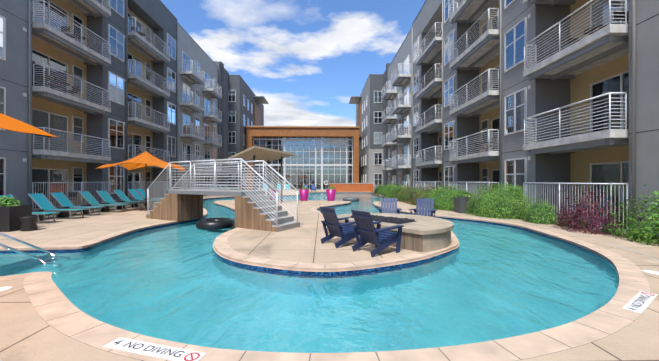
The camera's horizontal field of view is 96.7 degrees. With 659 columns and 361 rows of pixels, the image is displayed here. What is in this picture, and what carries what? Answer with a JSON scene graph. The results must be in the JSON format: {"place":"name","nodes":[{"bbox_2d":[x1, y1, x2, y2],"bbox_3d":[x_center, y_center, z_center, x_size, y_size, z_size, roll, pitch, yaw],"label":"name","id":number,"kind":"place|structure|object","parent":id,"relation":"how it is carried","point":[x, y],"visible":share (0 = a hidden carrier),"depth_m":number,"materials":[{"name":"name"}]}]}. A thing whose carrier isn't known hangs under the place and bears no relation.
{"place":"outdoors","nodes":[
{"label":"outdoors","id":0,"kind":"place"},
{"bbox_2d":[0,0,221,211],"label":"building","id":1,"kind":"structure","parent":0,"point":[155,88],"depth_m":18.82,"materials":[{"name":"grey paint"}]},
{"bbox_2d":[38,10,628,229],"bbox_3d":[-2.897,-5.069,16.776,25.120,13.202,15.986,0,0,-1],"label":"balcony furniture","id":2,"kind":"object","parent":1,"relation":"on","point":[618,15],"visible":0.38,"depth_m":15.60,"materials":[{"name":"brown"}]},
{"bbox_2d":[114,340,184,356],"bbox_3d":[-1.705,1.570,2.747,0.779,0.001,0.088,0,0,15],"label":"lettering","id":3,"kind":"object","parent":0,"point":[118,342],"visible":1,"depth_m":2.73},
{"bbox_2d":[160,0,425,125],"label":"sky","id":4,"kind":"structure","parent":0,"point":[307,58],"materials":[{"name":"blue"}]},
{"bbox_2d":[219,200,415,262],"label":"island deck","id":5,"kind":"structure","parent":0,"point":[302,243],"depth_m":7.24,"materials":[{"name":"concrete"}]},
{"bbox_2d":[146,158,299,231],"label":"bridge","id":6,"kind":"structure","parent":5,"relation":"on","point":[255,209],"depth_m":10.42,"materials":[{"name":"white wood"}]},
{"bbox_2d":[269,185,278,199],"bbox_3d":[-4.391,0.976,22.999,0.800,1.212,0.800,0,0,-1],"label":"potted plant","id":7,"kind":"object","parent":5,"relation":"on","point":[273,192],"visible":0.48,"depth_m":22.71,"materials":[{"name":"pink"}]},
{"bbox_2d":[299,186,308,200],"bbox_3d":[-1.986,0.978,22.858,0.800,1.206,0.800,0,0,-1],"label":"planter","id":8,"kind":"object","parent":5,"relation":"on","point":[304,192],"visible":1,"depth_m":22.59,"materials":[{"name":"pink ceramic"}]},
{"bbox_2d":[320,207,360,247],"bbox_3d":[0.310,1.122,7.305,0.947,0.948,0.840,0,0,-35],"label":"adirondack chair","id":9,"kind":"object","parent":5,"relation":"on","point":[345,233],"visible":0.79,"depth_m":7.13,"materials":[{"name":"blue wood"}]},
{"bbox_2d":[351,210,403,256],"bbox_3d":[1.030,1.122,6.503,0.947,0.948,0.840,0,0,-35],"label":"adirondack chair","id":10,"kind":"object","parent":5,"relation":"on","point":[380,238],"visible":1,"depth_m":6.37,"materials":[{"name":"blue"}]},
{"bbox_2d":[377,198,401,213],"bbox_3d":[2.136,1.122,10.484,0.840,0.948,0.947,0,0,11],"label":"adirondack chair","id":11,"kind":"object","parent":5,"relation":"on","point":[388,205],"visible":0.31,"depth_m":10.79,"materials":[{"name":"blue"}]},
{"bbox_2d":[327,213,453,251],"bbox_3d":[1.870,1.304,8.399,2.510,0.554,3.559,0,0,-42],"label":"fire pit","id":12,"kind":"object","parent":5,"relation":"on","point":[420,233],"visible":0.67,"depth_m":6.93,"materials":[{"name":"concrete"}]},
{"bbox_2d":[408,198,436,216],"bbox_3d":[3.264,1.122,10.204,0.840,0.948,0.947,0,0,27],"label":"adirondack chair","id":13,"kind":"object","parent":5,"relation":"on","point":[423,203],"visible":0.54,"depth_m":10.48,"materials":[{"name":"blue wood"}]},
{"bbox_2d":[0,193,648,352],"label":"pool water","id":14,"kind":"structure","parent":0,"point":[186,284],"depth_m":4.44,"materials":[{"name":"blue liquid"}]},
{"bbox_2d":[196,218,232,229],"bbox_3d":[-4.134,1.576,10.551,1.260,0.391,1.260,0,0,-1],"label":"tube","id":15,"kind":"object","parent":14,"relation":"in","point":[213,223],"visible":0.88,"depth_m":10.09,"materials":[{"name":"black rubber"}]},
{"bbox_2d":[342,197,358,200],"bbox_3d":[1.776,1.576,24.451,1.400,0.411,1.400,0,0,-1],"label":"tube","id":16,"kind":"object","parent":14,"relation":"in","point":[350,199],"visible":0.77,"depth_m":23.92,"materials":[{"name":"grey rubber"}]},
{"bbox_2d":[0,192,658,360],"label":"pool coping","id":17,"kind":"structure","parent":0,"point":[55,308],"depth_m":3.42,"materials":[{"name":"beige concrete"}]},
{"bbox_2d":[103,337,206,360],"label":"no diving sign","id":18,"kind":"object","parent":17,"relation":"on","point":[141,351],"visible":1,"depth_m":2.71,"materials":[{"name":"white plastic"}]},
{"bbox_2d":[184,353,199,360],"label":"no diving symbol","id":19,"kind":"object","parent":18,"relation":"attached to","point":[192,359],"visible":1,"depth_m":2.60,"materials":[{"name":"red paint"}]},
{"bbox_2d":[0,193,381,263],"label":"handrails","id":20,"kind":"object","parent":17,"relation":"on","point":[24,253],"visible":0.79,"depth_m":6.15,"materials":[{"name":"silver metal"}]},
{"bbox_2d":[0,270,658,291],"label":"skimmer lids","id":21,"kind":"object","parent":17,"relation":"on","point":[4,288],"visible":0.98,"depth_m":4.92,"materials":[{"name":"white plastic"}]},
{"bbox_2d":[326,186,335,200],"bbox_3d":[0.116,0.989,22.810,0.800,1.186,0.800,0,0,-1],"label":"planter","id":22,"kind":"object","parent":17,"relation":"on","point":[330,191],"visible":1,"depth_m":22.54,"materials":[{"name":"pink ceramic"}]},
{"bbox_2d":[622,291,657,313],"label":"no diving sign","id":23,"kind":"object","parent":17,"relation":"on","point":[643,307],"visible":0.93,"depth_m":3.77,"materials":[{"name":"white paint"}]},
{"bbox_2d":[0,190,658,360],"bbox_3d":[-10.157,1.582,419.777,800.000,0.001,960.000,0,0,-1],"label":"deck","id":24,"kind":"structure","parent":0,"point":[28,332],"depth_m":3.54,"materials":[{"name":"concrete"}]},
{"bbox_2d":[0,196,31,231],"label":"planter","id":25,"kind":"object","parent":24,"relation":"on","point":[12,211],"visible":0.98,"depth_m":9.16,"materials":[{"name":"grey"}]},
{"bbox_2d":[0,113,56,137],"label":"umbrella","id":26,"kind":"object","parent":24,"relation":"on","point":[10,123],"visible":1,"depth_m":3.80,"materials":[{"name":"orange fabric"}]},
{"bbox_2d":[20,216,37,231],"bbox_3d":[-9.504,1.362,9.269,0.420,0.440,0.409,0,0,-1],"label":"side table","id":27,"kind":"object","parent":24,"relation":"on","point":[28,223],"visible":1,"depth_m":9.14,"materials":[{"name":"grey wicker"}]},
{"bbox_2d":[0,194,59,223],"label":"lounger","id":28,"kind":"object","parent":24,"relation":"on","point":[35,213],"visible":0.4,"depth_m":11.01,"materials":[{"name":"teal fabric"}]},
{"bbox_2d":[32,209,43,220],"bbox_3d":[-11.510,1.362,11.520,0.420,0.440,0.409,0,0,-1],"label":"side table","id":29,"kind":"object","parent":24,"relation":"on","point":[41,217],"visible":0.48,"depth_m":11.49,"materials":[{"name":"black plastic"}]},
{"bbox_2d":[27,193,87,218],"bbox_3d":[-11.262,1.053,12.166,1.889,1.057,0.625,0,0,-3],"label":"lounger","id":30,"kind":"object","parent":24,"relation":"on","point":[41,200],"visible":0.81,"depth_m":12.14,"materials":[{"name":"teal fabric"}]},
{"bbox_2d":[57,206,69,216],"bbox_3d":[-11.540,1.362,12.720,0.420,0.440,0.409,0,0,-1],"label":"side table","id":31,"kind":"object","parent":24,"relation":"on","point":[63,214],"visible":0.77,"depth_m":12.59,"materials":[{"name":"black plastic"}]},
{"bbox_2d":[50,192,103,215],"bbox_3d":[-11.419,1.053,13.287,1.889,1.057,0.625,0,0,-4],"label":"lounger","id":32,"kind":"object","parent":24,"relation":"on","point":[61,199],"visible":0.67,"depth_m":13.24,"materials":[{"name":"teal fabric"}]},
{"bbox_2d":[81,204,91,213],"bbox_3d":[-11.569,1.362,13.919,0.420,0.440,0.409,0,0,-1],"label":"side table","id":33,"kind":"object","parent":24,"relation":"on","point":[85,211],"visible":0.62,"depth_m":13.79,"materials":[{"name":"black plastic"}]},
{"bbox_2d":[79,191,126,212],"bbox_3d":[-11.264,1.053,14.596,1.889,1.057,0.625,0,0,-7],"label":"lounger","id":34,"kind":"object","parent":24,"relation":"on","point":[88,197],"visible":0.88,"depth_m":14.52,"materials":[{"name":"teal fabric"}]},
{"bbox_2d":[100,202,109,211],"bbox_3d":[-11.599,1.362,15.119,0.420,0.440,0.409,0,0,-1],"label":"side table","id":35,"kind":"object","parent":24,"relation":"on","point":[105,208],"visible":0.83,"depth_m":15.01,"materials":[{"name":"black plastic"}]},
{"bbox_2d":[96,190,134,210],"bbox_3d":[-11.375,1.053,15.688,1.889,1.057,0.625,0,0,4],"label":"lounger","id":36,"kind":"object","parent":24,"relation":"on","point":[104,195],"visible":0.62,"depth_m":15.69,"materials":[{"name":"teal fabric"}]},
{"bbox_2d":[116,201,124,208],"bbox_3d":[-11.628,1.362,16.319,0.420,0.440,0.409,0,0,-1],"label":"side table","id":37,"kind":"object","parent":24,"relation":"on","point":[119,207],"visible":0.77,"depth_m":16.18,"materials":[{"name":"black plastic"}]},
{"bbox_2d":[113,189,152,207],"bbox_3d":[-11.358,1.053,16.962,1.899,1.057,0.655,0,0,-1],"label":"lounger","id":38,"kind":"object","parent":24,"relation":"on","point":[121,195],"visible":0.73,"depth_m":16.95,"materials":[{"name":"teal fabric"}]},
{"bbox_2d":[131,199,138,206],"bbox_3d":[-11.658,1.362,17.518,0.420,0.440,0.409,0,0,-1],"label":"side table","id":39,"kind":"object","parent":24,"relation":"on","point":[136,204],"visible":0.58,"depth_m":17.42,"materials":[{"name":"black plastic"}]},
{"bbox_2d":[96,149,185,210],"bbox_3d":[-9.812,-0.053,15.663,3.113,3.270,3.113,0,0,-9],"label":"umbrella","id":40,"kind":"object","parent":24,"relation":"on","point":[145,159],"visible":0.98,"depth_m":15.42,"materials":[{"name":"orange fabric"}]},
{"bbox_2d":[127,189,159,205],"bbox_3d":[-11.412,1.053,18.177,1.889,1.057,0.625,0,0,2],"label":"lounger","id":41,"kind":"object","parent":24,"relation":"on","point":[134,193],"visible":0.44,"depth_m":18.15,"materials":[{"name":"teal fabric"}]},
{"bbox_2d":[136,189,160,204],"bbox_3d":[-11.607,1.053,19.250,1.889,1.057,0.625,0,0,1],"label":"lounger","id":42,"kind":"object","parent":24,"relation":"on","point":[141,192],"visible":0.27,"depth_m":19.16,"materials":[{"name":"teal fabric"}]},
{"bbox_2d":[229,146,293,202],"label":"pavilion","id":43,"kind":"structure","parent":24,"relation":"on","point":[255,153],"depth_m":20.93,"materials":[{"name":"beige"}]},
{"bbox_2d":[214,61,390,190],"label":"far building wings","id":44,"kind":"object","parent":24,"relation":"on","point":[240,105],"visible":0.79,"depth_m":44.03},
{"bbox_2d":[245,125,359,189],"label":"clubhouse building","id":45,"kind":"structure","parent":24,"relation":"on","point":[328,153],"depth_m":47.45,"materials":[{"name":"brown"}]},
{"bbox_2d":[329,183,373,191],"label":"tile wall","id":46,"kind":"structure","parent":24,"relation":"on","point":[353,187],"depth_m":41.19,"materials":[{"name":"tile"}]},
{"bbox_2d":[381,0,658,237],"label":"building","id":47,"kind":"structure","parent":24,"relation":"on","point":[538,98],"depth_m":12.43,"materials":[{"name":"paint"}]},
{"bbox_2d":[43,192,658,243],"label":"garden bed ground","id":48,"kind":"structure","parent":0,"point":[368,192],"depth_m":15.91,"materials":[{"name":"brown soil"}]},
{"bbox_2d":[410,188,419,202],"bbox_3d":[6.232,1.061,20.921,0.862,1.042,0.886,0,0,-1],"label":"shrub","id":49,"kind":"object","parent":48,"relation":"on","point":[414,194],"visible":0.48,"depth_m":20.71,"materials":[{"name":"green plant"}]},
{"bbox_2d":[454,191,474,212],"bbox_3d":[6.615,1.037,14.388,0.851,1.088,0.871,0,0,-1],"label":"planter","id":50,"kind":"object","parent":48,"relation":"on","point":[461,199],"visible":0.9,"depth_m":14.08,"materials":[{"name":"grey concrete"}]},
{"bbox_2d":[371,182,658,245],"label":"shrubs","id":51,"kind":"object","parent":48,"relation":"on","point":[503,203],"visible":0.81,"depth_m":10.85,"materials":[{"name":"green plant"}]},
{"bbox_2d":[544,205,642,240],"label":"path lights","id":52,"kind":"object","parent":48,"relation":"on","point":[640,217],"visible":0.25,"depth_m":7.49,"materials":[{"name":"grey metal"}]},
{"bbox_2d":[631,295,649,309],"bbox_3d":[3.996,1.570,3.781,0.779,0.001,0.088,0,0,-34],"label":"lettering","id":53,"kind":"object","parent":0,"point":[641,297],"visible":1,"depth_m":3.80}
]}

